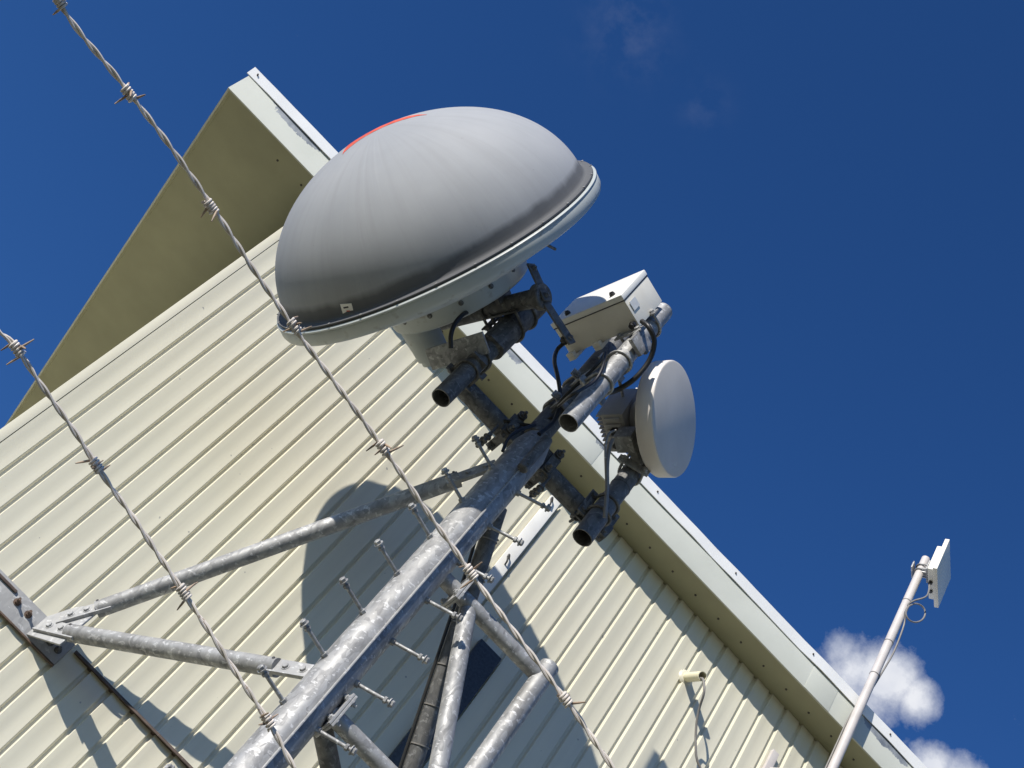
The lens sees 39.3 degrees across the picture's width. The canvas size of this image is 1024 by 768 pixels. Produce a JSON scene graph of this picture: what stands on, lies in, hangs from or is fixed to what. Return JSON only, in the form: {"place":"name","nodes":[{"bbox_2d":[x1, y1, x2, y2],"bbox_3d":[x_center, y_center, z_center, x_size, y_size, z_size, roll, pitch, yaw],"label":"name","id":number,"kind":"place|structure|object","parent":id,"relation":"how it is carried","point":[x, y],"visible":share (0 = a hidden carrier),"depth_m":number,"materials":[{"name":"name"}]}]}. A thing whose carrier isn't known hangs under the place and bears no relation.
{"place":"outdoors","nodes":[
{"label":"outdoors","id":0,"kind":"place"},
{"bbox_2d":[0,330,295,767],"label":"barbed wire","id":1,"kind":"object","parent":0,"point":[95,463],"visible":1,"depth_m":0.94,"materials":[{"name":"grey metal"}]},
{"bbox_2d":[52,0,614,767],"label":"barbed wire","id":2,"kind":"object","parent":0,"point":[210,206],"visible":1,"depth_m":0.96,"materials":[{"name":"grey metal"}]},
{"bbox_2d":[0,0,1023,767],"label":"sky","id":3,"kind":"structure","parent":0,"point":[824,199],"materials":[{"name":"blue"}]},
{"bbox_3d":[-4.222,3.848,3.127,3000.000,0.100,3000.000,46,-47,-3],"label":"ground","id":4,"kind":"structure","parent":0,"visible":0},
{"bbox_2d":[164,430,558,767],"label":"lattice mast","id":5,"kind":"object","parent":4,"relation":"on","point":[317,701],"visible":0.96,"depth_m":6.11,"materials":[{"name":"metal"}]},
{"bbox_2d":[398,542,476,767],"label":"feeder cable","id":6,"kind":"object","parent":5,"relation":"attached to","point":[430,676],"visible":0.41,"depth_m":6.60,"materials":[{"name":"black rubber"}]},
{"bbox_2d":[501,423,535,451],"bbox_3d":[0.029,0.251,6.910,0.029,0.311,0.075,-22,-73,41],"label":"cable","id":7,"kind":"object","parent":5,"relation":"attached to","point":[510,436],"visible":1,"depth_m":6.89,"materials":[{"name":"black rubber"}]},
{"bbox_2d":[477,495,559,603],"bbox_3d":[0.008,0.995,8.444,0.078,1.145,0.057,46,-47,-3],"label":"cover strip","id":8,"kind":"object","parent":5,"relation":"attached to","point":[513,551],"visible":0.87,"depth_m":8.50,"materials":[{"name":"white metal"}]},
{"bbox_2d":[432,303,671,546],"bbox_3d":[0.407,0.008,7.361,1.173,1.640,0.692,46,-47,-3],"label":"antenna support","id":9,"kind":"object","parent":5,"relation":"attached to","point":[503,334],"visible":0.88,"depth_m":7.15,"materials":[{"name":"metal"}]},
{"bbox_2d":[275,107,600,369],"bbox_3d":[-0.383,-0.746,7.231,1.621,1.786,1.276,16,-52,24],"label":"dome antenna","id":10,"kind":"object","parent":9,"relation":"attached to","point":[419,232],"visible":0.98,"depth_m":6.63,"materials":[{"name":"paint"}]},
{"bbox_2d":[448,311,468,347],"bbox_3d":[-0.244,-0.279,6.932,0.096,0.294,0.066,46,-47,-3],"label":"cable","id":11,"kind":"object","parent":10,"relation":"attached to","point":[454,325],"visible":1,"depth_m":6.86,"materials":[{"name":"black rubber"}]},
{"bbox_2d":[503,416,552,425],"bbox_3d":[0.058,0.184,7.179,0.291,0.107,0.048,9,-56,28],"label":"cable","id":12,"kind":"object","parent":9,"relation":"attached to","point":[520,423],"visible":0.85,"depth_m":7.17,"materials":[{"name":"black rubber"}]},
{"bbox_2d":[551,353,603,413],"bbox_3d":[0.332,-0.005,7.142,0.027,0.297,0.294,43,-47,0],"label":"cable","id":13,"kind":"object","parent":9,"relation":"attached to","point":[587,374],"visible":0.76,"depth_m":7.11,"materials":[{"name":"black rubber"}]},
{"bbox_2d":[557,351,606,407],"bbox_3d":[0.316,0.021,6.998,0.062,0.403,0.327,46,-47,-3],"label":"cable","id":14,"kind":"object","parent":9,"relation":"attached to","point":[572,394],"visible":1,"depth_m":6.87,"materials":[{"name":"black rubber"}]},
{"bbox_2d":[551,270,661,360],"bbox_3d":[0.507,-0.304,7.454,0.519,0.492,0.347,-21,-73,41],"label":"equipment box","id":15,"kind":"object","parent":9,"relation":"attached to","point":[598,319],"visible":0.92,"depth_m":7.36,"materials":[{"name":"white paint"}]},
{"bbox_2d":[537,342,566,435],"bbox_3d":[0.219,0.000,7.298,0.264,0.744,0.056,30,-48,12],"label":"cable","id":16,"kind":"object","parent":15,"relation":"hanging from","point":[559,388],"visible":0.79,"depth_m":7.27,"materials":[{"name":"black rubber"}]},
{"bbox_2d":[610,319,656,394],"bbox_3d":[0.584,-0.078,7.197,0.167,0.342,0.424,33,-47,9],"label":"cable","id":17,"kind":"object","parent":15,"relation":"attached to","point":[642,370],"visible":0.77,"depth_m":7.14,"materials":[{"name":"black rubber"}]},
{"bbox_2d":[603,438,613,517],"bbox_3d":[0.483,0.468,7.146,0.028,0.402,0.242,-27,-77,42],"label":"cable","id":18,"kind":"object","parent":9,"relation":"hanging from","point":[606,496],"visible":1,"depth_m":7.13,"materials":[{"name":"black rubber"}]},
{"bbox_2d":[596,360,695,485],"bbox_3d":[0.693,0.182,7.548,0.418,0.622,0.612,1,-60,33],"label":"drum dish","id":19,"kind":"object","parent":9,"relation":"attached to","point":[651,419],"visible":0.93,"depth_m":7.38,"materials":[{"name":"white plastic"}]},
{"bbox_2d":[604,429,616,469],"bbox_3d":[0.493,0.360,7.229,0.025,0.296,0.184,-15,-69,39],"label":"wire","id":20,"kind":"object","parent":19,"relation":"attached to","point":[606,439],"visible":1,"depth_m":7.21,"materials":[{"name":"metal"}]},
{"bbox_2d":[0,67,926,767],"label":"building","id":21,"kind":"structure","parent":4,"relation":"on","point":[200,401],"depth_m":8.11,"materials":[{"name":"beige paint"}]},
{"bbox_2d":[0,459,494,678],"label":"stay bracket","id":22,"kind":"object","parent":21,"relation":"attached to","point":[51,640],"visible":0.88,"depth_m":6.62,"materials":[{"name":"metal"}]},
{"bbox_2d":[388,639,500,766],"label":"window","id":23,"kind":"structure","parent":21,"relation":"attached to","point":[484,659],"depth_m":7.86,"materials":[{"name":"dark window glass"}]},
{"bbox_2d":[678,669,706,685],"bbox_3d":[1.094,1.773,8.705,0.108,0.158,0.259,46,-47,-3],"label":"conduit stub","id":24,"kind":"object","parent":21,"relation":"attached to","point":[686,677],"visible":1,"depth_m":8.68,"materials":[{"name":"beige plastic"}]},
{"bbox_2d":[694,677,705,767],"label":"hanging cable","id":25,"kind":"object","parent":24,"relation":"hanging from","point":[696,724],"visible":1,"depth_m":8.46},
{"bbox_2d":[762,556,929,767],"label":"antenna pole","id":26,"kind":"object","parent":21,"relation":"attached to","point":[858,709],"visible":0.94,"depth_m":9.18,"materials":[{"name":"white metal"}]},
{"bbox_2d":[825,583,930,767],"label":"cable","id":27,"kind":"object","parent":26,"relation":"attached to","point":[909,604],"visible":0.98,"depth_m":9.52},
{"bbox_2d":[911,539,950,607],"bbox_3d":[2.910,1.307,10.025,0.221,0.344,0.344,7,-56,29],"label":"panel antenna","id":28,"kind":"object","parent":26,"relation":"attached to","point":[936,571],"visible":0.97,"depth_m":9.93,"materials":[{"name":"beige plastic"}]}
]}

